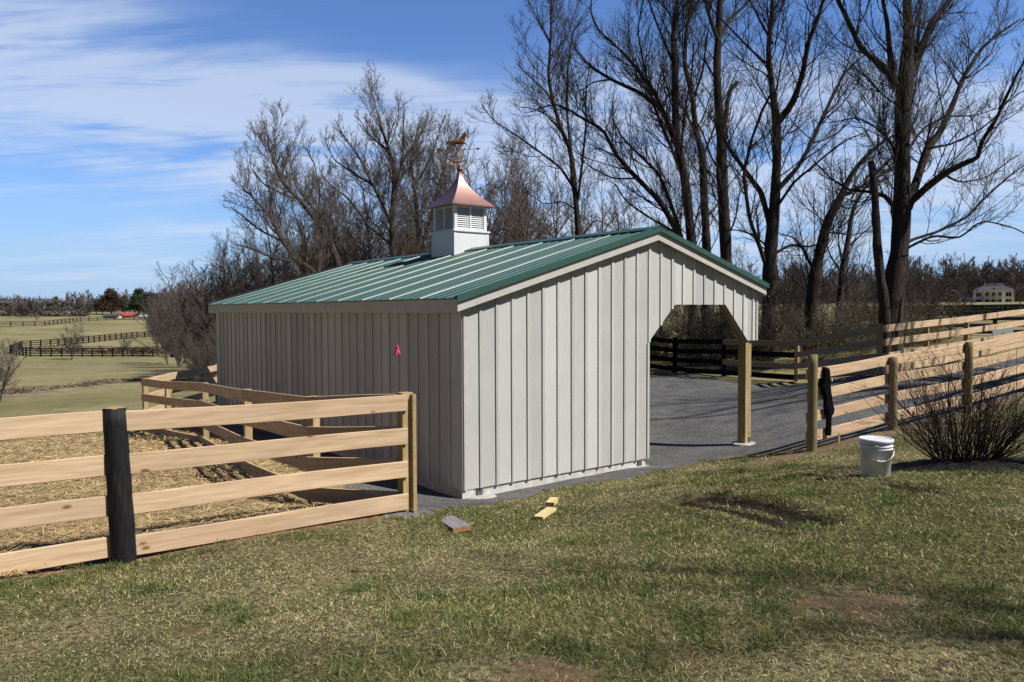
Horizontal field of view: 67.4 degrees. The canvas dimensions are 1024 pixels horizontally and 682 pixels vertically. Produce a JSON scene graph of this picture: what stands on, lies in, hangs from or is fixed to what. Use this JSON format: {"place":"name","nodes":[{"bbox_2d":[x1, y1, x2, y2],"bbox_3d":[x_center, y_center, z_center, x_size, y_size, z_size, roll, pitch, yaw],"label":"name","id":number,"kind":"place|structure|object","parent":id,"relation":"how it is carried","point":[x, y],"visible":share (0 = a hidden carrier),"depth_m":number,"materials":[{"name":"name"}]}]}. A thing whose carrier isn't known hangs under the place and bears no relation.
{"place":"outdoors","nodes":[
{"label":"outdoors","id":0,"kind":"place"},
{"bbox_2d":[0,302,1023,681],"bbox_3d":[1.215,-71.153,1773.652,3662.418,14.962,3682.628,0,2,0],"label":"ground","id":1,"kind":"structure","parent":0,"point":[54,368],"depth_m":5.03,"materials":[{"name":"green plant"}]},
{"bbox_2d":[0,339,31,400],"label":"bare bush","id":2,"kind":"object","parent":1,"relation":"on","point":[5,381],"visible":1,"depth_m":31.20,"materials":[{"name":"brown plant"}]},
{"bbox_2d":[0,310,90,316],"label":"hedge","id":3,"kind":"object","parent":1,"relation":"on","point":[57,313],"visible":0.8,"depth_m":305.50,"materials":[{"name":"plant"}]},
{"bbox_2d":[0,306,114,311],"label":"hedge","id":4,"kind":"object","parent":1,"relation":"on","point":[64,309],"visible":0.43,"depth_m":365.49,"materials":[{"name":"plant"}]},
{"bbox_2d":[0,297,130,308],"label":"hedge","id":5,"kind":"object","parent":1,"relation":"on","point":[48,303],"visible":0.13,"depth_m":429.17,"materials":[{"name":"plant"}]},
{"bbox_2d":[51,320,86,359],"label":"sapling","id":6,"kind":"object","parent":1,"relation":"on","point":[79,338],"visible":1,"depth_m":112.32,"materials":[{"name":"brown plant"}]},
{"bbox_2d":[0,316,144,326],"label":"pasture fence","id":7,"kind":"object","parent":1,"relation":"on","point":[73,320],"visible":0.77,"depth_m":244.85,"materials":[{"name":"black wood"}]},
{"bbox_2d":[10,346,153,356],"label":"pasture fence","id":8,"kind":"object","parent":1,"relation":"on","point":[81,353],"visible":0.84,"depth_m":119.44,"materials":[{"name":"black wood"}]},
{"bbox_2d":[9,331,155,353],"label":"pasture fence","id":9,"kind":"object","parent":1,"relation":"on","point":[83,342],"visible":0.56,"depth_m":154.24,"materials":[{"name":"black wood"}]},
{"bbox_2d":[21,344,176,353],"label":"fence","id":10,"kind":"object","parent":1,"relation":"on","point":[90,346],"visible":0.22,"depth_m":129.59,"materials":[{"name":"black wood"}]},
{"bbox_2d":[0,372,214,394],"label":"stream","id":11,"kind":"object","parent":1,"relation":"on","point":[21,390],"visible":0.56,"depth_m":43.24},
{"bbox_2d":[96,287,127,313],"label":"evergreen tree","id":12,"kind":"object","parent":1,"relation":"on","point":[108,298],"visible":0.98,"depth_m":327.73,"materials":[{"name":"brown plant"}]},
{"bbox_2d":[123,288,144,314],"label":"evergreen tree","id":13,"kind":"object","parent":1,"relation":"on","point":[137,295],"visible":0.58,"depth_m":322.35,"materials":[{"name":"green plant"}]},
{"bbox_2d":[132,293,181,364],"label":"bare tree","id":14,"kind":"object","parent":1,"relation":"on","point":[158,349],"visible":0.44,"depth_m":94.72,"materials":[{"name":"brown plant"}]},
{"bbox_2d":[0,429,330,574],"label":"straw bedding layer","id":15,"kind":"object","parent":1,"relation":"on","point":[134,481],"visible":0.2,"depth_m":9.69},
{"bbox_2d":[0,427,424,581],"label":"straw","id":16,"kind":"object","parent":15,"relation":"on","point":[284,507],"visible":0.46,"depth_m":8.91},
{"bbox_2d":[151,294,186,364],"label":"bare tree","id":17,"kind":"object","parent":1,"relation":"on","point":[161,343],"visible":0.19,"depth_m":88.44,"materials":[{"name":"brown plant"}]},
{"bbox_2d":[148,286,198,367],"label":"bare tree","id":18,"kind":"object","parent":1,"relation":"on","point":[168,337],"visible":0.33,"depth_m":79.66,"materials":[{"name":"brown plant"}]},
{"bbox_2d":[148,364,217,408],"bbox_3d":[-8.113,1.422,20.825,0.722,1.534,7.858,0,2,3],"label":"board fence","id":19,"kind":"object","parent":1,"relation":"on","point":[180,374],"visible":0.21,"depth_m":19.41,"materials":[{"name":"brown wood"}]},
{"bbox_2d":[152,259,221,345],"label":"bare tree","id":20,"kind":"object","parent":1,"relation":"on","point":[167,301],"visible":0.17,"depth_m":70.53,"materials":[{"name":"brown plant"}]},
{"bbox_2d":[175,342,206,381],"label":"bare tree","id":21,"kind":"object","parent":1,"relation":"on","point":[192,359],"visible":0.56,"depth_m":38.03,"materials":[{"name":"brown plant"}]},
{"bbox_2d":[162,267,222,361],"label":"bare tree","id":22,"kind":"object","parent":1,"relation":"on","point":[194,303],"visible":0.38,"depth_m":55.28,"materials":[{"name":"brown plant"}]},
{"bbox_2d":[174,315,214,379],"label":"bare tree","id":23,"kind":"object","parent":1,"relation":"on","point":[195,341],"visible":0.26,"depth_m":48.22,"materials":[{"name":"brown plant"}]},
{"bbox_2d":[177,324,216,376],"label":"bare tree","id":24,"kind":"object","parent":1,"relation":"on","point":[190,341],"visible":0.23,"depth_m":35.46,"materials":[{"name":"brown plant"}]},
{"bbox_2d":[183,305,216,377],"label":"bare tree","id":25,"kind":"object","parent":1,"relation":"on","point":[203,336],"visible":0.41,"depth_m":41.04,"materials":[{"name":"brown plant"}]},
{"bbox_2d":[172,259,230,337],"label":"bare tree","id":26,"kind":"object","parent":1,"relation":"on","point":[181,272],"visible":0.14,"depth_m":60.14,"materials":[{"name":"brown plant"}]},
{"bbox_2d":[194,333,216,383],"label":"bare tree","id":27,"kind":"object","parent":1,"relation":"on","point":[204,363],"visible":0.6,"depth_m":33.83,"materials":[{"name":"brown plant"}]},
{"bbox_2d":[0,392,416,575],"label":"board fence","id":28,"kind":"object","parent":1,"relation":"on","point":[117,464],"visible":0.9,"depth_m":6.45,"materials":[{"name":"brown wood"}]},
{"bbox_2d":[174,260,262,345],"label":"bare tree","id":29,"kind":"object","parent":1,"relation":"on","point":[207,289],"visible":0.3,"depth_m":48.25,"materials":[{"name":"brown plant"}]},
{"bbox_2d":[199,242,239,301],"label":"bare tree","id":30,"kind":"object","parent":1,"relation":"on","point":[216,256],"visible":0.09,"depth_m":58.75,"materials":[{"name":"brown plant"}]},
{"bbox_2d":[196,227,267,335],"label":"bare tree","id":31,"kind":"object","parent":1,"relation":"on","point":[239,255],"visible":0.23,"depth_m":55.02,"materials":[{"name":"brown plant"}]},
{"bbox_2d":[196,228,274,325],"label":"bare tree","id":32,"kind":"object","parent":1,"relation":"on","point":[224,253],"visible":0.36,"depth_m":47.32,"materials":[{"name":"brown plant"}]},
{"bbox_2d":[202,267,299,338],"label":"bare tree","id":33,"kind":"object","parent":1,"relation":"on","point":[219,293],"visible":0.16,"depth_m":45.88,"materials":[{"name":"brown plant"}]},
{"bbox_2d":[212,259,292,322],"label":"bare tree","id":34,"kind":"object","parent":1,"relation":"on","point":[251,277],"visible":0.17,"depth_m":47.12,"materials":[{"name":"brown plant"}]},
{"bbox_2d":[213,208,308,290],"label":"bare tree","id":35,"kind":"object","parent":1,"relation":"on","point":[265,245],"visible":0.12,"depth_m":58.11,"materials":[{"name":"brown plant"}]},
{"bbox_2d":[241,191,296,286],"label":"bare tree","id":36,"kind":"object","parent":1,"relation":"on","point":[271,263],"visible":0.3,"depth_m":49.48,"materials":[{"name":"brown plant"}]},
{"bbox_2d":[141,378,397,504],"bbox_3d":[-4.626,1.399,12.362,0.567,2.061,11.429,-2,3,-35],"label":"board fence","id":37,"kind":"object","parent":1,"relation":"on","point":[311,462],"visible":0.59,"depth_m":9.42,"materials":[{"name":"brown wood"}]},
{"bbox_2d":[219,138,332,276],"bbox_3d":[-13.821,-5.198,44.993,7.076,13.291,4.410,0,2,0],"label":"bare tree","id":38,"kind":"object","parent":1,"relation":"on","point":[275,224],"visible":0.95,"depth_m":44.73,"materials":[{"name":"brown plant"}]},
{"bbox_2d":[243,97,365,270],"bbox_3d":[-12.595,-6.801,46.001,7.014,15.942,5.332,1,3,34],"label":"bare tree","id":39,"kind":"object","parent":1,"relation":"on","point":[315,214],"visible":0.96,"depth_m":45.83,"materials":[{"name":"brown plant"}]},
{"bbox_2d":[267,181,348,281],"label":"bare tree","id":40,"kind":"object","parent":1,"relation":"on","point":[310,223],"visible":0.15,"depth_m":50.89,"materials":[{"name":"brown plant"}]},
{"bbox_2d":[269,180,351,277],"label":"bare tree","id":41,"kind":"object","parent":1,"relation":"on","point":[292,210],"visible":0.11,"depth_m":57.14,"materials":[{"name":"brown plant"}]},
{"bbox_2d":[286,167,403,270],"bbox_3d":[-10.668,-5.397,49.532,6.003,12.108,5.993,1,2,23],"label":"bare tree","id":42,"kind":"object","parent":1,"relation":"on","point":[366,254],"visible":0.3,"depth_m":49.87,"materials":[{"name":"brown plant"}]},
{"bbox_2d":[335,149,389,261],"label":"bare tree","id":43,"kind":"object","parent":1,"relation":"on","point":[364,216],"visible":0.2,"depth_m":54.90,"materials":[{"name":"brown plant"}]},
{"bbox_2d":[311,61,438,258],"bbox_3d":[-8.510,-8.472,48.441,8.138,17.570,6.038,0,2,0],"label":"bare tree","id":44,"kind":"object","parent":1,"relation":"on","point":[397,176],"visible":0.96,"depth_m":47.83,"materials":[{"name":"brown plant"}]},
{"bbox_2d":[358,189,426,258],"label":"bare tree","id":45,"kind":"object","parent":1,"relation":"on","point":[387,248],"visible":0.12,"depth_m":55.04,"materials":[{"name":"brown plant"}]},
{"bbox_2d":[359,161,432,253],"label":"bare tree","id":46,"kind":"object","parent":1,"relation":"on","point":[396,206],"visible":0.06,"depth_m":61.58,"materials":[{"name":"brown plant"}]},
{"bbox_2d":[379,103,475,254],"bbox_3d":[-5.530,-8.265,52.909,4.887,16.539,6.827,2,3,40],"label":"bare tree","id":47,"kind":"object","parent":1,"relation":"on","point":[420,244],"visible":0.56,"depth_m":51.95,"materials":[{"name":"brown plant"}]},
{"bbox_2d":[404,119,491,254],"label":"bare tree","id":48,"kind":"object","parent":1,"relation":"on","point":[439,188],"visible":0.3,"depth_m":50.76,"materials":[{"name":"brown plant"}]},
{"bbox_2d":[441,515,470,532],"bbox_3d":[-0.600,1.858,7.801,0.204,0.050,0.440,-1,3,-29],"label":"wood offcut","id":49,"kind":"object","parent":1,"relation":"on","point":[456,525],"visible":0.81,"depth_m":7.69,"materials":[{"name":"beige wood"}]},
{"bbox_2d":[420,137,496,252],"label":"bare tree","id":50,"kind":"object","parent":1,"relation":"on","point":[441,184],"visible":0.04,"depth_m":59.76,"materials":[{"name":"brown plant"}]},
{"bbox_2d":[432,138,506,243],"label":"bare tree","id":51,"kind":"object","parent":1,"relation":"on","point":[450,180],"visible":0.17,"depth_m":51.38,"materials":[{"name":"brown plant"}]},
{"bbox_2d":[438,114,548,245],"bbox_3d":[-1.361,-8.554,56.237,8.195,16.528,8.180,0,2,-2],"label":"bare tree","id":52,"kind":"object","parent":1,"relation":"on","point":[498,223],"visible":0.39,"depth_m":56.84,"materials":[{"name":"brown plant"}]},
{"bbox_2d":[486,159,568,244],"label":"bare tree","id":53,"kind":"object","parent":1,"relation":"on","point":[525,236],"visible":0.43,"depth_m":48.73,"materials":[{"name":"brown plant"}]},
{"bbox_2d":[487,132,571,242],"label":"bare tree","id":54,"kind":"object","parent":1,"relation":"on","point":[515,158],"visible":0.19,"depth_m":60.12,"materials":[{"name":"brown plant"}]},
{"bbox_2d":[498,147,562,243],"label":"bare tree","id":55,"kind":"object","parent":1,"relation":"on","point":[526,207],"visible":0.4,"depth_m":51.95,"materials":[{"name":"brown plant"}]},
{"bbox_2d":[464,0,614,234],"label":"bare tree","id":56,"kind":"object","parent":1,"relation":"on","point":[573,183],"visible":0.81,"depth_m":41.94,"materials":[{"name":"brown plant"}]},
{"bbox_2d":[87,438,1023,681],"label":"fallen straw","id":57,"kind":"object","parent":1,"relation":"on","point":[543,598],"visible":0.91,"depth_m":4.43,"materials":[{"name":"beige plant"}]},
{"bbox_2d":[525,143,608,240],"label":"bare tree","id":58,"kind":"object","parent":1,"relation":"on","point":[551,234],"visible":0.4,"depth_m":56.88,"materials":[{"name":"brown plant"}]},
{"bbox_2d":[190,357,1023,517],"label":"gravel pad","id":59,"kind":"object","parent":1,"relation":"on","point":[693,419],"visible":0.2,"depth_m":16.14,"materials":[{"name":"gravel"}]},
{"bbox_2d":[207,132,768,498],"bbox_3d":[-1.373,-1.339,16.799,7.026,6.651,11.475,-2,3,-37],"label":"run in shed","id":60,"kind":"object","parent":59,"relation":"on","point":[524,364],"visible":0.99,"depth_m":12.24,"materials":[{"name":"beige"}]},
{"bbox_2d":[583,165,639,233],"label":"bare tree","id":61,"kind":"object","parent":1,"relation":"on","point":[602,212],"visible":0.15,"depth_m":55.57,"materials":[{"name":"brown plant"}]},
{"bbox_2d":[497,0,735,354],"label":"bare tree","id":62,"kind":"object","parent":1,"relation":"on","point":[657,102],"visible":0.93,"depth_m":31.90,"materials":[{"name":"brown plant"}]},
{"bbox_2d":[601,179,658,230],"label":"bare tree","id":63,"kind":"object","parent":1,"relation":"on","point":[616,213],"visible":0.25,"depth_m":50.16,"materials":[{"name":"grey plant"}]},
{"bbox_2d":[649,305,716,363],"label":"shrub","id":64,"kind":"object","parent":1,"relation":"on","point":[659,331],"visible":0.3,"depth_m":30.64,"materials":[{"name":"brown plant"}]},
{"bbox_2d":[645,0,751,348],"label":"bare tree","id":65,"kind":"object","parent":1,"relation":"on","point":[705,221],"visible":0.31,"depth_m":32.85,"materials":[{"name":"brown plant"}]},
{"bbox_2d":[650,306,763,366],"bbox_3d":[6.828,-0.426,28.904,5.025,2.876,4.674,0,2,-4],"label":"shrub","id":66,"kind":"object","parent":1,"relation":"on","point":[694,333],"visible":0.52,"depth_m":28.99,"materials":[{"name":"brown plant"}]},
{"bbox_2d":[669,305,759,358],"bbox_3d":[7.574,-0.673,29.980,3.632,3.082,4.327,1,3,30],"label":"shrub","id":67,"kind":"object","parent":1,"relation":"on","point":[705,325],"visible":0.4,"depth_m":29.88,"materials":[{"name":"brown plant"}]},
{"bbox_2d":[650,0,789,358],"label":"bare tree","id":68,"kind":"object","parent":1,"relation":"on","point":[724,237],"visible":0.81,"depth_m":29.86,"materials":[{"name":"brown plant"}]},
{"bbox_2d":[650,337,795,379],"bbox_3d":[4.501,0.373,29.626,1.492,1.898,15.622,-2,3,-35],"label":"black board fence","id":69,"kind":"object","parent":1,"relation":"on","point":[724,352],"visible":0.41,"depth_m":25.22,"materials":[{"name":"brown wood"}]},
{"bbox_2d":[690,319,789,367],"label":"shrub","id":70,"kind":"object","parent":1,"relation":"on","point":[734,358],"visible":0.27,"depth_m":26.65,"materials":[{"name":"brown plant"}]},
{"bbox_2d":[691,295,800,359],"bbox_3d":[8.763,-0.391,28.619,3.844,2.740,3.926,1,3,30],"label":"shrub","id":71,"kind":"object","parent":1,"relation":"on","point":[732,331],"visible":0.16,"depth_m":28.27,"materials":[{"name":"brown plant"}]},
{"bbox_2d":[698,275,813,361],"bbox_3d":[8.476,-0.680,26.446,3.724,3.161,4.437,0,2,-1],"label":"shrub","id":72,"kind":"object","parent":1,"relation":"on","point":[762,331],"visible":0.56,"depth_m":26.53,"materials":[{"name":"brown plant"}]},
{"bbox_2d":[695,0,900,359],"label":"bare tree","id":73,"kind":"object","parent":1,"relation":"on","point":[769,253],"visible":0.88,"depth_m":27.81,"materials":[{"name":"brown plant"}]},
{"bbox_2d":[777,256,829,335],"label":"bare tree","id":74,"kind":"object","parent":1,"relation":"on","point":[792,291],"visible":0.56,"depth_m":31.26,"materials":[{"name":"brown plant"}]},
{"bbox_2d":[777,238,831,310],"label":"bare tree","id":75,"kind":"object","parent":1,"relation":"on","point":[799,274],"visible":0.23,"depth_m":39.51,"materials":[{"name":"brown plant"}]},
{"bbox_2d":[766,293,878,362],"bbox_3d":[10.561,-0.500,25.925,4.324,2.474,4.022,0,2,8],"label":"shrub","id":76,"kind":"object","parent":1,"relation":"on","point":[815,332],"visible":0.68,"depth_m":25.61,"materials":[{"name":"brown plant"}]},
{"bbox_2d":[785,250,862,343],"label":"bare tree","id":77,"kind":"object","parent":1,"relation":"on","point":[821,295],"visible":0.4,"depth_m":32.90,"materials":[{"name":"brown plant"}]},
{"bbox_2d":[746,93,930,349],"bbox_3d":[12.383,-4.230,29.122,8.152,10.528,4.596,0,2,0],"label":"bare tree","id":78,"kind":"object","parent":1,"relation":"on","point":[815,272],"visible":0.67,"depth_m":28.85,"materials":[{"name":"brown plant"}]},
{"bbox_2d":[822,242,873,315],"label":"bare tree","id":79,"kind":"object","parent":1,"relation":"on","point":[845,295],"visible":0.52,"depth_m":36.67,"materials":[{"name":"brown plant"}]},
{"bbox_2d":[818,289,878,342],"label":"shrub","id":80,"kind":"object","parent":1,"relation":"on","point":[836,325],"visible":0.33,"depth_m":29.08,"materials":[{"name":"brown plant"}]},
{"bbox_2d":[826,325,876,356],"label":"shrub","id":81,"kind":"object","parent":1,"relation":"on","point":[863,349],"visible":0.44,"depth_m":25.57,"materials":[{"name":"brown plant"}]},
{"bbox_2d":[845,252,872,316],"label":"bare tree","id":82,"kind":"object","parent":1,"relation":"on","point":[859,299],"visible":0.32,"depth_m":46.18,"materials":[{"name":"brown plant"}]},
{"bbox_2d":[845,264,886,338],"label":"bare tree","id":83,"kind":"object","parent":1,"relation":"on","point":[875,293],"visible":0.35,"depth_m":30.82,"materials":[{"name":"brown plant"}]},
{"bbox_2d":[819,295,930,349],"bbox_3d":[12.942,-0.715,27.342,3.933,2.250,3.658,0,2,7],"label":"shrub","id":84,"kind":"object","parent":1,"relation":"on","point":[854,325],"visible":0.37,"depth_m":27.16,"materials":[{"name":"brown plant"}]},
{"bbox_2d":[858,435,893,476],"bbox_3d":[3.549,1.131,7.490,0.316,0.372,0.321,0,2,0],"label":"bucket","id":85,"kind":"object","parent":1,"relation":"on","point":[876,456],"visible":0.96,"depth_m":7.38,"materials":[{"name":"white plastic"}]},
{"bbox_2d":[867,160,891,352],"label":"bare tree","id":86,"kind":"object","parent":1,"relation":"on","point":[884,305],"visible":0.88,"depth_m":24.26,"materials":[{"name":"brown plant"}]},
{"bbox_2d":[810,122,957,324],"bbox_3d":[16.058,-4.549,34.008,5.272,10.576,5.030,-2,3,-38],"label":"bare tree","id":87,"kind":"object","parent":1,"relation":"on","point":[840,291],"visible":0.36,"depth_m":33.92,"materials":[{"name":"brown plant"}]},
{"bbox_2d":[853,286,937,346],"bbox_3d":[13.059,-0.863,26.938,3.405,2.425,2.857,-1,2,-18],"label":"shrub","id":88,"kind":"object","parent":1,"relation":"on","point":[905,319],"visible":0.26,"depth_m":26.60,"materials":[{"name":"brown plant"}]},
{"bbox_2d":[865,310,949,347],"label":"shrub","id":89,"kind":"object","parent":1,"relation":"on","point":[913,344],"visible":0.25,"depth_m":26.27,"materials":[{"name":"brown plant"}]},
{"bbox_2d":[793,0,1023,351],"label":"bare tree","id":90,"kind":"object","parent":1,"relation":"on","point":[907,193],"visible":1,"depth_m":24.34,"materials":[{"name":"brown plant"}]},
{"bbox_2d":[794,309,1023,381],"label":"board fence","id":91,"kind":"object","parent":1,"relation":"on","point":[879,342],"visible":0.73,"depth_m":20.15,"materials":[{"name":"brown wood"}]},
{"bbox_2d":[805,333,1023,451],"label":"board fence","id":92,"kind":"object","parent":1,"relation":"on","point":[813,414],"visible":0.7,"depth_m":13.12,"materials":[{"name":"brown wood"}]},
{"bbox_2d":[818,367,834,435],"bbox_3d":[5.040,0.965,12.315,0.324,1.102,0.165,-1,3,-25],"label":"garment","id":93,"kind":"object","parent":92,"relation":"hanging from","point":[824,384],"visible":1,"depth_m":12.25,"materials":[{"name":"black fabric"}]},
{"bbox_2d":[904,254,950,343],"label":"bare tree","id":94,"kind":"object","parent":1,"relation":"on","point":[910,288],"visible":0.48,"depth_m":30.00,"materials":[{"name":"brown plant"}]},
{"bbox_2d":[834,304,1023,317],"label":"field fence","id":95,"kind":"object","parent":1,"relation":"on","point":[998,306],"visible":0.14,"depth_m":98.02,"materials":[{"name":"wood"}]},
{"bbox_2d":[908,278,953,327],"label":"bare tree","id":96,"kind":"object","parent":1,"relation":"on","point":[929,309],"visible":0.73,"depth_m":28.02,"materials":[{"name":"brown plant"}]},
{"bbox_2d":[874,293,991,343],"bbox_3d":[15.629,-0.860,29.702,4.092,2.341,3.806,-1,2,-10],"label":"shrub","id":97,"kind":"object","parent":1,"relation":"on","point":[934,329],"visible":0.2,"depth_m":29.24,"materials":[{"name":"brown plant"}]},
{"bbox_2d":[848,338,1023,471],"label":"leafless bush","id":98,"kind":"object","parent":1,"relation":"on","point":[998,458],"visible":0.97,"depth_m":8.05,"materials":[{"name":"brown plant"}]},
{"bbox_2d":[905,254,976,340],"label":"bare tree","id":99,"kind":"object","parent":1,"relation":"on","point":[927,290],"visible":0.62,"depth_m":33.57,"materials":[{"name":"brown plant"}]},
{"bbox_2d":[858,310,1023,333],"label":"field fence","id":100,"kind":"object","parent":1,"relation":"on","point":[993,319],"visible":0.17,"depth_m":42.64,"materials":[{"name":"wood"}]},
{"bbox_2d":[936,261,988,337],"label":"bare tree","id":101,"kind":"object","parent":1,"relation":"on","point":[961,290],"visible":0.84,"depth_m":39.63,"materials":[{"name":"brown plant"}]},
{"bbox_2d":[958,283,1015,301],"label":"country house","id":102,"kind":"structure","parent":1,"relation":"on","point":[1001,292],"depth_m":399.47,"materials":[{"name":"paint"}]},
{"bbox_2d":[976,261,1008,286],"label":"bare tree","id":103,"kind":"object","parent":1,"relation":"on","point":[992,280],"visible":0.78,"depth_m":418.14,"materials":[{"name":"brown plant"}]},
{"bbox_2d":[982,258,1014,285],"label":"bare tree","id":104,"kind":"object","parent":1,"relation":"on","point":[1006,273],"visible":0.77,"depth_m":429.12,"materials":[{"name":"brown plant"}]},
{"bbox_2d":[0,0,1023,307],"label":"sky","id":105,"kind":"structure","parent":0,"point":[121,121],"materials":[{"name":"blue"}]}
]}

